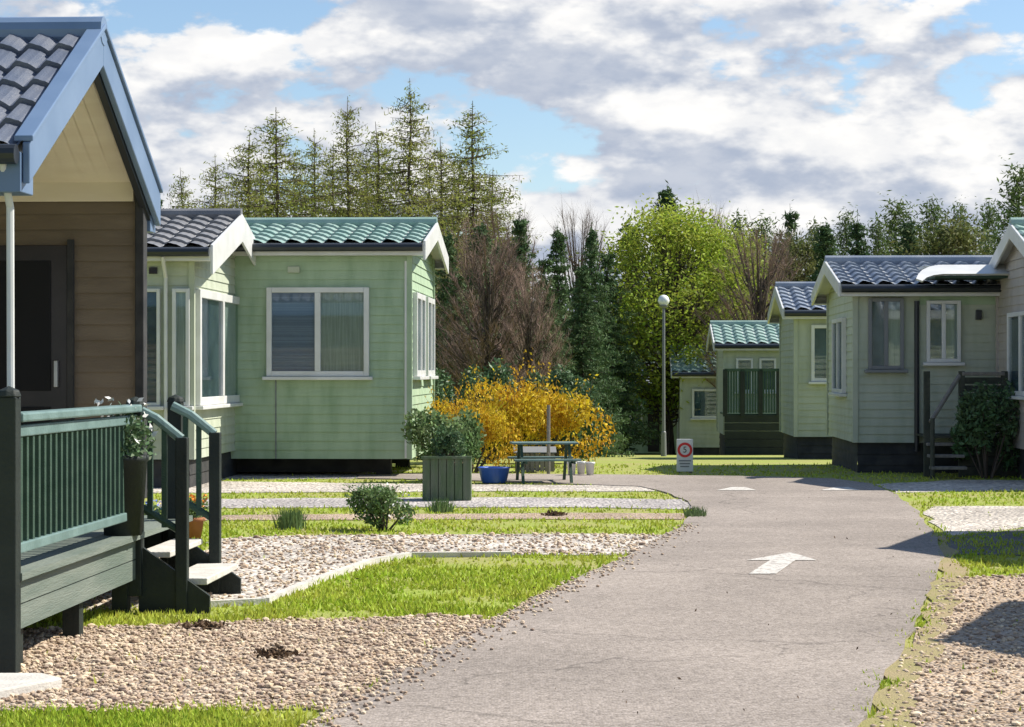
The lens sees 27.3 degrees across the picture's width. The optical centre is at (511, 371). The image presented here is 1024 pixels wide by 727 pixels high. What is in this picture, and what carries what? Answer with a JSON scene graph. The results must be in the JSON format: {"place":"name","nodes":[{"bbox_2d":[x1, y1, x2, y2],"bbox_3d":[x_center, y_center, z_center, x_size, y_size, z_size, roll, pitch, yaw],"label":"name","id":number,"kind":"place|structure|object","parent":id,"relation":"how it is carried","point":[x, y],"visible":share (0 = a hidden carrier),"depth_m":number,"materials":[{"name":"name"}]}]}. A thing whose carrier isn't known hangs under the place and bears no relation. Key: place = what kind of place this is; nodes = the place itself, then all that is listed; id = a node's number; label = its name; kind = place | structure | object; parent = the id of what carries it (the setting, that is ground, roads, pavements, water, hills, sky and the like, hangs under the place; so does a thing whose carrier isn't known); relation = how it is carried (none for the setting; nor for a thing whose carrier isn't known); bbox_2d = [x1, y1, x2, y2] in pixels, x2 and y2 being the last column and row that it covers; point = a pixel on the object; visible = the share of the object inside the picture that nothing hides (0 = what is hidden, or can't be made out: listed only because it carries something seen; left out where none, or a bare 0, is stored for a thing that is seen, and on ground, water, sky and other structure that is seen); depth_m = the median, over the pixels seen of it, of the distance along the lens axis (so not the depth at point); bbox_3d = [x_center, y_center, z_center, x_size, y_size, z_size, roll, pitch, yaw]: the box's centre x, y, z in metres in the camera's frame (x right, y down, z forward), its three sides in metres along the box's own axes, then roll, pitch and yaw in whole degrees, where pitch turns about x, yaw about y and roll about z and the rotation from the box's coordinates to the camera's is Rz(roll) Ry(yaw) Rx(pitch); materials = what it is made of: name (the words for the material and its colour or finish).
{"place":"outdoors","nodes":[
{"label":"outdoors","id":0,"kind":"place"},
{"bbox_2d":[0,455,1023,726],"bbox_3d":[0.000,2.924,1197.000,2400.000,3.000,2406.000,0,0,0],"label":"ground","id":1,"kind":"structure","parent":0,"point":[718,461],"depth_m":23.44,"materials":[{"name":"green plant"}]},
{"bbox_2d":[0,16,162,497],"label":"porch lodge","id":2,"kind":"structure","parent":1,"relation":"on","point":[81,188],"depth_m":16.03,"materials":[{"name":"brown wood"}]},
{"bbox_2d":[0,239,73,423],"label":"door","id":3,"kind":"structure","parent":2,"relation":"in","point":[43,274],"depth_m":16.04,"materials":[{"name":"black wood"}]},
{"bbox_2d":[0,386,240,672],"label":"veranda deck","id":4,"kind":"structure","parent":1,"relation":"on","point":[61,495],"depth_m":11.35,"materials":[{"name":"green wood"}]},
{"bbox_2d":[94,397,161,535],"bbox_3d":[-2.244,0.546,12.209,0.416,0.797,0.425,0,0,0],"label":"deck planter","id":5,"kind":"object","parent":4,"relation":"on","point":[135,460],"visible":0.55,"depth_m":12.12,"materials":[{"name":"black plant"}]},
{"bbox_2d":[189,494,208,538],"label":"potted flowers","id":6,"kind":"object","parent":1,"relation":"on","point":[196,526],"visible":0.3,"depth_m":17.82,"materials":[{"name":"orange ceramic"}]},
{"bbox_2d":[147,208,256,487],"bbox_3d":[-8.291,-0.248,27.623,9.590,3.736,4.302,0,0,3],"label":"gabled home","id":7,"kind":"object","parent":1,"relation":"on","point":[192,300],"visible":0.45,"depth_m":25.81,"materials":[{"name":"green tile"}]},
{"bbox_2d":[147,289,163,409],"bbox_3d":[-4.393,-0.265,25.563,0.360,1.470,0.118,0,0,3],"label":"window","id":8,"kind":"structure","parent":7,"relation":"in","point":[153,295],"depth_m":25.60,"materials":[{"name":"white plastic"}]},
{"bbox_2d":[172,288,193,409],"bbox_3d":[-4.003,-0.265,25.544,0.310,1.470,0.118,0,0,3],"label":"window","id":9,"kind":"structure","parent":7,"relation":"in","point":[180,296],"depth_m":25.58,"materials":[{"name":"white plastic"}]},
{"bbox_2d":[195,289,242,409],"bbox_3d":[-3.740,-0.265,27.321,0.118,1.470,3.250,0,0,3],"label":"window","id":10,"kind":"structure","parent":7,"relation":"in","point":[215,317],"depth_m":26.95,"materials":[{"name":"white plastic"}]},
{"bbox_2d":[182,156,241,207],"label":"larch tree","id":11,"kind":"object","parent":1,"relation":"on","point":[215,193],"visible":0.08,"depth_m":87.95,"materials":[{"name":"green plant"}]},
{"bbox_2d":[0,614,490,712],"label":"gravel bay","id":12,"kind":"object","parent":1,"relation":"on","point":[66,686],"visible":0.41,"depth_m":10.23,"materials":[{"name":"beige gravel"}]},
{"bbox_2d":[0,673,61,697],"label":"paving slab","id":13,"kind":"structure","parent":12,"relation":"on","point":[17,683],"depth_m":9.35,"materials":[{"name":"concrete"}]},
{"bbox_2d":[219,130,288,217],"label":"larch tree","id":14,"kind":"object","parent":1,"relation":"on","point":[249,151],"visible":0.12,"depth_m":94.85,"materials":[{"name":"green plant"}]},
{"bbox_2d":[210,109,338,217],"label":"larch tree","id":15,"kind":"object","parent":1,"relation":"on","point":[274,205],"visible":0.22,"depth_m":81.84,"materials":[{"name":"green plant"}]},
{"bbox_2d":[271,505,308,529],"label":"grass tuft","id":16,"kind":"object","parent":1,"relation":"on","point":[290,518],"visible":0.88,"depth_m":18.98,"materials":[{"name":"green plant"}]},
{"bbox_2d":[189,470,411,479],"bbox_3d":[-4.990,1.424,29.262,7.125,0.016,3.943,0,0,0],"label":"gravel bay","id":17,"kind":"object","parent":1,"relation":"on","point":[296,475],"visible":0.23,"depth_m":28.67,"materials":[{"name":"grey gravel"}]},
{"bbox_2d":[153,217,448,473],"bbox_3d":[-6.290,-0.383,30.420,10.470,3.646,4.250,0,0,3],"label":"green home","id":18,"kind":"object","parent":1,"relation":"on","point":[335,344],"visible":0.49,"depth_m":28.45,"materials":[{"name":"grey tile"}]},
{"bbox_2d":[262,287,372,379],"bbox_3d":[-2.613,-0.504,28.395,1.486,1.246,0.118,0,0,3],"label":"window","id":19,"kind":"structure","parent":18,"relation":"in","point":[311,331],"depth_m":28.42,"materials":[{"name":"white plastic"}]},
{"bbox_2d":[412,292,428,379],"bbox_3d":[-1.270,-0.478,29.421,0.118,1.195,1.450,0,0,3],"label":"window","id":20,"kind":"structure","parent":18,"relation":"in","point":[419,300],"depth_m":29.38,"materials":[{"name":"white plastic"}]},
{"bbox_2d":[426,297,437,378],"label":"window","id":21,"kind":"structure","parent":18,"relation":"in","point":[430,303],"depth_m":31.05,"materials":[{"name":"white plastic"}]},
{"bbox_2d":[284,130,341,216],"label":"larch tree","id":22,"kind":"object","parent":1,"relation":"on","point":[313,166],"visible":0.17,"depth_m":97.91,"materials":[{"name":"green plant"}]},
{"bbox_2d":[299,144,369,216],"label":"larch tree","id":23,"kind":"object","parent":1,"relation":"on","point":[332,163],"visible":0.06,"depth_m":103.85,"materials":[{"name":"green plant"}]},
{"bbox_2d":[308,95,395,216],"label":"larch tree","id":24,"kind":"object","parent":1,"relation":"on","point":[352,190],"visible":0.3,"depth_m":85.85,"materials":[{"name":"green plant"}]},
{"bbox_2d":[211,551,511,607],"bbox_3d":[-1.149,1.413,14.545,0.745,0.055,4.038,0,0,24],"label":"lawn edging","id":25,"kind":"object","parent":1,"relation":"on","point":[294,587],"visible":0.61,"depth_m":14.77,"materials":[{"name":"concrete"}]},
{"bbox_2d":[317,122,420,216],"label":"larch tree","id":26,"kind":"object","parent":1,"relation":"on","point":[384,152],"visible":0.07,"depth_m":99.92,"materials":[{"name":"green plant"}]},
{"bbox_2d":[83,533,661,610],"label":"gravel path","id":27,"kind":"structure","parent":1,"relation":"on","point":[252,590],"depth_m":16.77,"materials":[{"name":"beige gravel"}]},
{"bbox_2d":[0,523,1023,726],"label":"gravel stones","id":28,"kind":"object","parent":27,"relation":"on","point":[348,653],"visible":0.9,"depth_m":10.66,"materials":[{"name":"beige gravel"}]},
{"bbox_2d":[342,478,418,530],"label":"flowering shrub","id":29,"kind":"object","parent":1,"relation":"on","point":[380,503],"visible":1,"depth_m":18.80,"materials":[{"name":"green plant"}]},
{"bbox_2d":[153,481,657,492],"bbox_3d":[-2.052,1.424,25.885,7.542,0.016,2.772,0,0,0],"label":"gravel bay","id":30,"kind":"object","parent":1,"relation":"on","point":[264,487],"visible":0.48,"depth_m":25.71,"materials":[{"name":"grey gravel"}]},
{"bbox_2d":[344,78,478,307],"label":"larch tree","id":31,"kind":"object","parent":1,"relation":"on","point":[407,181],"visible":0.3,"depth_m":83.89,"materials":[{"name":"green plant"}]},
{"bbox_2d":[157,497,690,509],"bbox_3d":[-0.970,1.424,22.716,5.806,0.016,2.103,0,0,0],"label":"gravel bay","id":32,"kind":"object","parent":1,"relation":"on","point":[540,502],"visible":0.71,"depth_m":22.77,"materials":[{"name":"grey gravel"}]},
{"bbox_2d":[421,456,471,500],"bbox_3d":[-0.716,1.174,23.296,0.557,0.492,0.465,0,0,0],"label":"board planter","id":33,"kind":"object","parent":32,"relation":"on","point":[451,479],"visible":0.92,"depth_m":23.08,"materials":[{"name":"green wood"}]},
{"bbox_2d":[430,423,466,462],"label":"planter bush","id":34,"kind":"object","parent":33,"relation":"on","point":[447,442],"visible":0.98,"depth_m":23.20,"materials":[{"name":"green plant"}]},
{"bbox_2d":[401,405,486,464],"bbox_3d":[-0.876,0.932,27.236,1.100,0.994,0.958,0,0,0],"label":"pale bush","id":35,"kind":"object","parent":1,"relation":"on","point":[467,426],"visible":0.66,"depth_m":27.08,"materials":[{"name":"green plant"}]},
{"bbox_2d":[206,513,684,520],"bbox_3d":[-0.773,1.424,20.623,5.262,0.016,0.954,0,0,-2],"label":"gravel bay","id":36,"kind":"object","parent":1,"relation":"on","point":[618,516],"visible":0.62,"depth_m":20.58,"materials":[{"name":"beige gravel"}]},
{"bbox_2d":[418,221,472,455],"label":"spruce tree","id":37,"kind":"object","parent":1,"relation":"on","point":[444,281],"visible":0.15,"depth_m":43.91,"materials":[{"name":"green plant"}]},
{"bbox_2d":[411,136,495,307],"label":"larch tree","id":38,"kind":"object","parent":1,"relation":"on","point":[442,186],"visible":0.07,"depth_m":95.89,"materials":[{"name":"green plant"}]},
{"bbox_2d":[414,367,495,460],"bbox_3d":[-1.047,0.653,33.081,1.779,1.645,0.933,0,0,-45],"label":"laurel bush","id":39,"kind":"object","parent":1,"relation":"on","point":[439,391],"visible":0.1,"depth_m":33.17,"materials":[{"name":"green plant"}]},
{"bbox_2d":[435,266,481,413],"bbox_3d":[-1.102,-0.150,40.035,2.122,3.686,2.018,0,0,-43],"label":"spruce tree","id":40,"kind":"object","parent":1,"relation":"on","point":[460,283],"visible":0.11,"depth_m":39.91,"materials":[{"name":"green plant"}]},
{"bbox_2d":[424,371,522,472],"bbox_3d":[-0.564,0.711,29.674,1.395,1.462,0.844,0,0,-18],"label":"golden bush","id":41,"kind":"object","parent":1,"relation":"on","point":[490,429],"visible":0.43,"depth_m":29.57,"materials":[{"name":"yellow plant"}]},
{"bbox_2d":[454,357,520,462],"bbox_3d":[-0.462,0.641,34.475,0.987,1.740,1.882,0,0,-29],"label":"laurel bush","id":42,"kind":"object","parent":1,"relation":"on","point":[504,373],"visible":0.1,"depth_m":34.04,"materials":[{"name":"green plant"}]},
{"bbox_2d":[459,218,519,361],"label":"spruce tree","id":43,"kind":"object","parent":1,"relation":"on","point":[484,233],"visible":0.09,"depth_m":46.90,"materials":[{"name":"green plant"}]},
{"bbox_2d":[418,101,561,341],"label":"larch tree","id":44,"kind":"object","parent":1,"relation":"on","point":[473,184],"visible":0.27,"depth_m":89.83,"materials":[{"name":"green plant"}]},
{"bbox_2d":[477,466,510,483],"bbox_3d":[-0.227,1.317,26.800,0.430,0.205,0.430,0,0,0],"label":"plastic tub","id":45,"kind":"object","parent":1,"relation":"on","point":[493,474],"visible":1,"depth_m":26.66,"materials":[{"name":"blue plastic"}]},
{"bbox_2d":[435,224,557,406],"bbox_3d":[-0.543,-0.648,38.515,2.830,4.490,2.698,0,0,35],"label":"bare tree","id":46,"kind":"object","parent":1,"relation":"on","point":[487,317],"visible":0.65,"depth_m":38.38,"materials":[{"name":"brown plant"}]},
{"bbox_2d":[473,240,522,456],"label":"spruce tree","id":47,"kind":"object","parent":1,"relation":"on","point":[509,349],"visible":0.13,"depth_m":40.89,"materials":[{"name":"green plant"}]},
{"bbox_2d":[452,172,548,284],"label":"larch tree","id":48,"kind":"object","parent":1,"relation":"on","point":[503,219],"visible":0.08,"depth_m":99.84,"materials":[{"name":"green plant"}]},
{"bbox_2d":[449,201,565,320],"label":"bare tree","id":49,"kind":"object","parent":1,"relation":"on","point":[494,230],"visible":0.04,"depth_m":56.79,"materials":[{"name":"brown plant"}]},
{"bbox_2d":[505,208,546,368],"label":"spruce tree","id":50,"kind":"object","parent":1,"relation":"on","point":[519,229],"visible":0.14,"depth_m":49.92,"materials":[{"name":"green plant"}]},
{"bbox_2d":[488,260,572,453],"bbox_3d":[0.379,-0.341,38.031,1.807,3.848,1.723,0,0,-3],"label":"bare tree","id":51,"kind":"object","parent":1,"relation":"on","point":[528,328],"visible":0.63,"depth_m":37.90,"materials":[{"name":"brown plant"}]},
{"bbox_2d":[514,446,556,471],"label":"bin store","id":52,"kind":"structure","parent":1,"relation":"on","point":[532,466],"depth_m":29.60,"materials":[{"name":"grey wood"}]},
{"bbox_2d":[488,364,585,462],"bbox_3d":[0.359,0.686,33.907,1.754,1.622,0.920,0,0,-13],"label":"laurel bush","id":53,"kind":"object","parent":1,"relation":"on","point":[560,378],"visible":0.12,"depth_m":33.85,"materials":[{"name":"green plant"}]},
{"bbox_2d":[459,348,616,466],"bbox_3d":[0.375,0.540,31.621,2.293,1.828,1.388,0,0,-18],"label":"golden bush","id":54,"kind":"object","parent":1,"relation":"on","point":[528,416],"visible":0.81,"depth_m":31.37,"materials":[{"name":"yellow plant"}]},
{"bbox_2d":[508,253,594,455],"bbox_3d":[0.531,-0.302,39.969,2.061,3.998,2.167,0,0,-2],"label":"spruce tree","id":55,"kind":"object","parent":1,"relation":"on","point":[543,267],"visible":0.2,"depth_m":39.91,"materials":[{"name":"green plant"}]},
{"bbox_2d":[540,217,611,437],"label":"spruce tree","id":56,"kind":"object","parent":1,"relation":"on","point":[558,247],"visible":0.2,"depth_m":45.91,"materials":[{"name":"green plant"}]},
{"bbox_2d":[553,375,601,461],"bbox_3d":[1.023,0.765,33.476,0.815,1.436,1.554,0,0,2],"label":"bush","id":57,"kind":"object","parent":1,"relation":"on","point":[592,395],"visible":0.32,"depth_m":33.44,"materials":[{"name":"green plant"}]},
{"bbox_2d":[534,188,632,344],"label":"bare tree","id":58,"kind":"object","parent":1,"relation":"on","point":[571,261],"visible":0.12,"depth_m":59.75,"materials":[{"name":"brown plant"}]},
{"bbox_2d":[555,253,635,456],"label":"spruce tree","id":59,"kind":"object","parent":1,"relation":"on","point":[580,351],"visible":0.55,"depth_m":41.88,"materials":[{"name":"green plant"}]},
{"bbox_2d":[571,222,630,454],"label":"spruce tree","id":60,"kind":"object","parent":1,"relation":"on","point":[591,253],"visible":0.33,"depth_m":48.85,"materials":[{"name":"green plant"}]},
{"bbox_2d":[594,243,669,454],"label":"spruce tree","id":61,"kind":"object","parent":1,"relation":"on","point":[621,370],"visible":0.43,"depth_m":57.75,"materials":[{"name":"green plant"}]},
{"bbox_2d":[612,208,676,453],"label":"spruce tree","id":62,"kind":"object","parent":1,"relation":"on","point":[620,229],"visible":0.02,"depth_m":65.80,"materials":[{"name":"green plant"}]},
{"bbox_2d":[633,180,688,353],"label":"spruce tree","id":63,"kind":"object","parent":1,"relation":"on","point":[663,194],"visible":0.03,"depth_m":71.89,"materials":[{"name":"green plant"}]},
{"bbox_2d":[658,295,669,455],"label":"street lamp","id":64,"kind":"object","parent":1,"relation":"on","point":[663,301],"visible":0.98,"depth_m":43.97,"materials":[{"name":"grey metal"}]},
{"bbox_2d":[617,357,719,454],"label":"hedge","id":65,"kind":"object","parent":1,"relation":"on","point":[653,448],"visible":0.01,"depth_m":63.93,"materials":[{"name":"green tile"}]},
{"bbox_2d":[569,188,784,454],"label":"lime tree","id":66,"kind":"object","parent":1,"relation":"on","point":[677,321],"visible":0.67,"depth_m":59.26,"materials":[{"name":"green plant"}]},
{"bbox_2d":[677,439,692,472],"bbox_3d":[2.414,1.194,29.516,0.230,0.492,0.068,0,0,0],"label":"speed sign","id":67,"kind":"object","parent":1,"relation":"on","point":[684,455],"visible":0.97,"depth_m":29.49,"materials":[{"name":"white plastic"}]},
{"bbox_2d":[669,345,719,454],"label":"stepped home","id":68,"kind":"object","parent":1,"relation":"on","point":[696,422],"visible":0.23,"depth_m":57.97,"materials":[{"name":"green wood"}]},
{"bbox_2d":[690,389,715,419],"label":"window","id":69,"kind":"structure","parent":68,"relation":"in","point":[703,403],"depth_m":57.95,"materials":[{"name":"white plastic"}]},
{"bbox_2d":[661,210,779,365],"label":"tree","id":70,"kind":"object","parent":1,"relation":"on","point":[731,245],"visible":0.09,"depth_m":61.61,"materials":[{"name":"green plant"}]},
{"bbox_2d":[685,212,808,387],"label":"bare tree","id":71,"kind":"object","parent":1,"relation":"on","point":[761,305],"visible":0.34,"depth_m":57.87,"materials":[{"name":"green plant"}]},
{"bbox_2d":[706,320,797,454],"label":"veranda home","id":72,"kind":"object","parent":1,"relation":"on","point":[743,343],"visible":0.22,"depth_m":51.51,"materials":[{"name":"green wood"}]},
{"bbox_2d":[720,368,783,454],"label":"dark veranda","id":73,"kind":"object","parent":1,"relation":"on","point":[761,429],"visible":0.73,"depth_m":49.25,"materials":[{"name":"green paint"}]},
{"bbox_2d":[740,225,838,319],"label":"olive tree","id":74,"kind":"object","parent":1,"relation":"on","point":[803,246],"visible":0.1,"depth_m":65.68,"materials":[{"name":"green plant"}]},
{"bbox_2d":[767,282,857,458],"bbox_3d":[8.735,0.048,39.886,7.510,3.495,3.753,0,0,3],"label":"home","id":75,"kind":"object","parent":1,"relation":"on","point":[796,315],"visible":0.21,"depth_m":38.49,"materials":[{"name":"green wood"}]},
{"bbox_2d":[808,325,825,383],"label":"window","id":76,"kind":"structure","parent":75,"relation":"in","point":[818,332],"depth_m":38.46,"materials":[{"name":"white plastic"}]},
{"bbox_2d":[807,217,840,281],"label":"spruce tree","id":77,"kind":"object","parent":1,"relation":"on","point":[826,238],"visible":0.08,"depth_m":63.89,"materials":[{"name":"green plant"}]},
{"bbox_2d":[831,202,868,254],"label":"pine tree","id":78,"kind":"object","parent":1,"relation":"on","point":[840,234],"visible":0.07,"depth_m":79.92,"materials":[{"name":"green plant"}]},
{"bbox_2d":[845,211,872,254],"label":"spruce tree","id":79,"kind":"object","parent":1,"relation":"on","point":[855,229],"visible":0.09,"depth_m":73.92,"materials":[{"name":"green plant"}]},
{"bbox_2d":[866,213,896,254],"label":"pine tree","id":80,"kind":"object","parent":1,"relation":"on","point":[879,232],"visible":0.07,"depth_m":75.93,"materials":[{"name":"green plant"}]},
{"bbox_2d":[868,190,919,254],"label":"pine tree","id":81,"kind":"object","parent":1,"relation":"on","point":[895,220],"visible":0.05,"depth_m":83.78,"materials":[{"name":"green plant"}]},
{"bbox_2d":[891,206,922,254],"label":"spruce tree","id":82,"kind":"object","parent":1,"relation":"on","point":[908,225],"visible":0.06,"depth_m":71.86,"materials":[{"name":"green plant"}]},
{"bbox_2d":[811,255,1013,472],"bbox_3d":[9.352,-0.048,30.632,9.495,3.336,5.005,0,0,3],"label":"sage home","id":83,"kind":"object","parent":1,"relation":"on","point":[897,326],"visible":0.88,"depth_m":29.56,"materials":[{"name":"green wood"}]},
{"bbox_2d":[828,317,846,396],"bbox_3d":[4.824,-0.205,31.301,0.118,1.150,1.500,0,0,3],"label":"window","id":84,"kind":"structure","parent":83,"relation":"in","point":[839,328],"depth_m":31.27,"materials":[{"name":"white plastic"}]},
{"bbox_2d":[864,298,907,372],"bbox_3d":[5.231,-0.500,29.520,0.593,1.046,0.118,0,0,3],"label":"window","id":85,"kind":"structure","parent":83,"relation":"in","point":[885,315],"depth_m":29.55,"materials":[{"name":"grey paint"}]},
{"bbox_2d":[923,300,964,365],"bbox_3d":[6.028,-0.531,29.483,0.575,0.911,0.118,0,0,3],"label":"window","id":86,"kind":"structure","parent":83,"relation":"in","point":[943,321],"depth_m":29.52,"materials":[{"name":"white plastic"}]},
{"bbox_2d":[858,535,968,726],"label":"verge","id":87,"kind":"structure","parent":1,"relation":"on","point":[891,671],"depth_m":10.56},
{"bbox_2d":[913,192,947,254],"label":"pine tree","id":88,"kind":"object","parent":1,"relation":"on","point":[936,215],"visible":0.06,"depth_m":79.89,"materials":[{"name":"green plant"}]},
{"bbox_2d":[872,207,997,254],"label":"olive tree","id":89,"kind":"object","parent":1,"relation":"on","point":[949,236],"visible":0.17,"depth_m":69.53,"materials":[{"name":"green plant"}]},
{"bbox_2d":[875,480,1023,492],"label":"bay","id":90,"kind":"object","parent":1,"relation":"on","point":[960,485],"visible":0.94,"depth_m":26.16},
{"bbox_2d":[876,575,1023,726],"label":"gravel bay","id":91,"kind":"object","parent":1,"relation":"on","point":[1004,714],"visible":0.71,"depth_m":10.09,"materials":[{"name":"beige gravel"}]},
{"bbox_2d":[916,371,1016,478],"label":"entrance deck","id":92,"kind":"structure","parent":1,"relation":"on","point":[929,435],"depth_m":28.33,"materials":[{"name":"brown wood"}]},
{"bbox_2d":[923,506,1023,535],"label":"gravel bay","id":93,"kind":"object","parent":1,"relation":"on","point":[955,520],"visible":0.89,"depth_m":20.30,"materials":[{"name":"grey gravel"}]},
{"bbox_2d":[948,378,1020,478],"bbox_3d":[6.334,0.754,27.999,1.046,1.348,0.772,0,0,0],"label":"laurel bush","id":94,"kind":"object","parent":1,"relation":"on","point":[976,411],"visible":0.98,"depth_m":27.94,"materials":[{"name":"green plant"}]},
{"bbox_2d":[947,528,1023,555],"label":"grass","id":95,"kind":"structure","parent":1,"relation":"on","point":[1005,537],"depth_m":17.45,"materials":[{"name":"green plant"}]},
{"bbox_2d":[974,196,1002,254],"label":"pine tree","id":96,"kind":"object","parent":1,"relation":"on","point":[988,214],"visible":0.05,"depth_m":81.88,"materials":[{"name":"green plant"}]},
{"bbox_2d":[972,153,1023,254],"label":"pine tree","id":97,"kind":"object","parent":1,"relation":"on","point":[1010,211],"visible":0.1,"depth_m":61.86,"materials":[{"name":"green plant"}]},
{"bbox_2d":[983,217,1023,478],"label":"mobile home","id":98,"kind":"object","parent":1,"relation":"on","point":[1009,253],"visible":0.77,"depth_m":28.14,"materials":[{"name":"green tile"}]},
{"bbox_2d":[1007,311,1023,399],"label":"window","id":99,"kind":"structure","parent":98,"relation":"in","point":[1015,320],"depth_m":28.00,"materials":[{"name":"white plastic"}]},
{"bbox_2d":[0,0,1023,318],"label":"sky","id":100,"kind":"structure","parent":0,"point":[822,106],"materials":[{"name":"blue"}]},
{"bbox_2d":[308,473,943,726],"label":"road","id":101,"kind":"structure","parent":0,"point":[643,634],"depth_m":11.56,"materials":[{"name":"grey asphalt"}]},
{"bbox_2d":[507,441,580,483],"bbox_3d":[0.408,1.163,27.014,0.843,0.514,0.952,0,0,-6],"label":"picnic table","id":102,"kind":"object","parent":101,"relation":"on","point":[523,460],"visible":1,"depth_m":26.82,"materials":[{"name":"paint"}]},
{"bbox_2d":[749,552,814,573],"bbox_3d":[1.924,1.403,15.506,0.484,0.001,1.809,0,0,22],"label":"road arrow","id":103,"kind":"object","parent":101,"relation":"on","point":[775,564],"visible":1,"depth_m":15.57,"materials":[{"name":"paint"}]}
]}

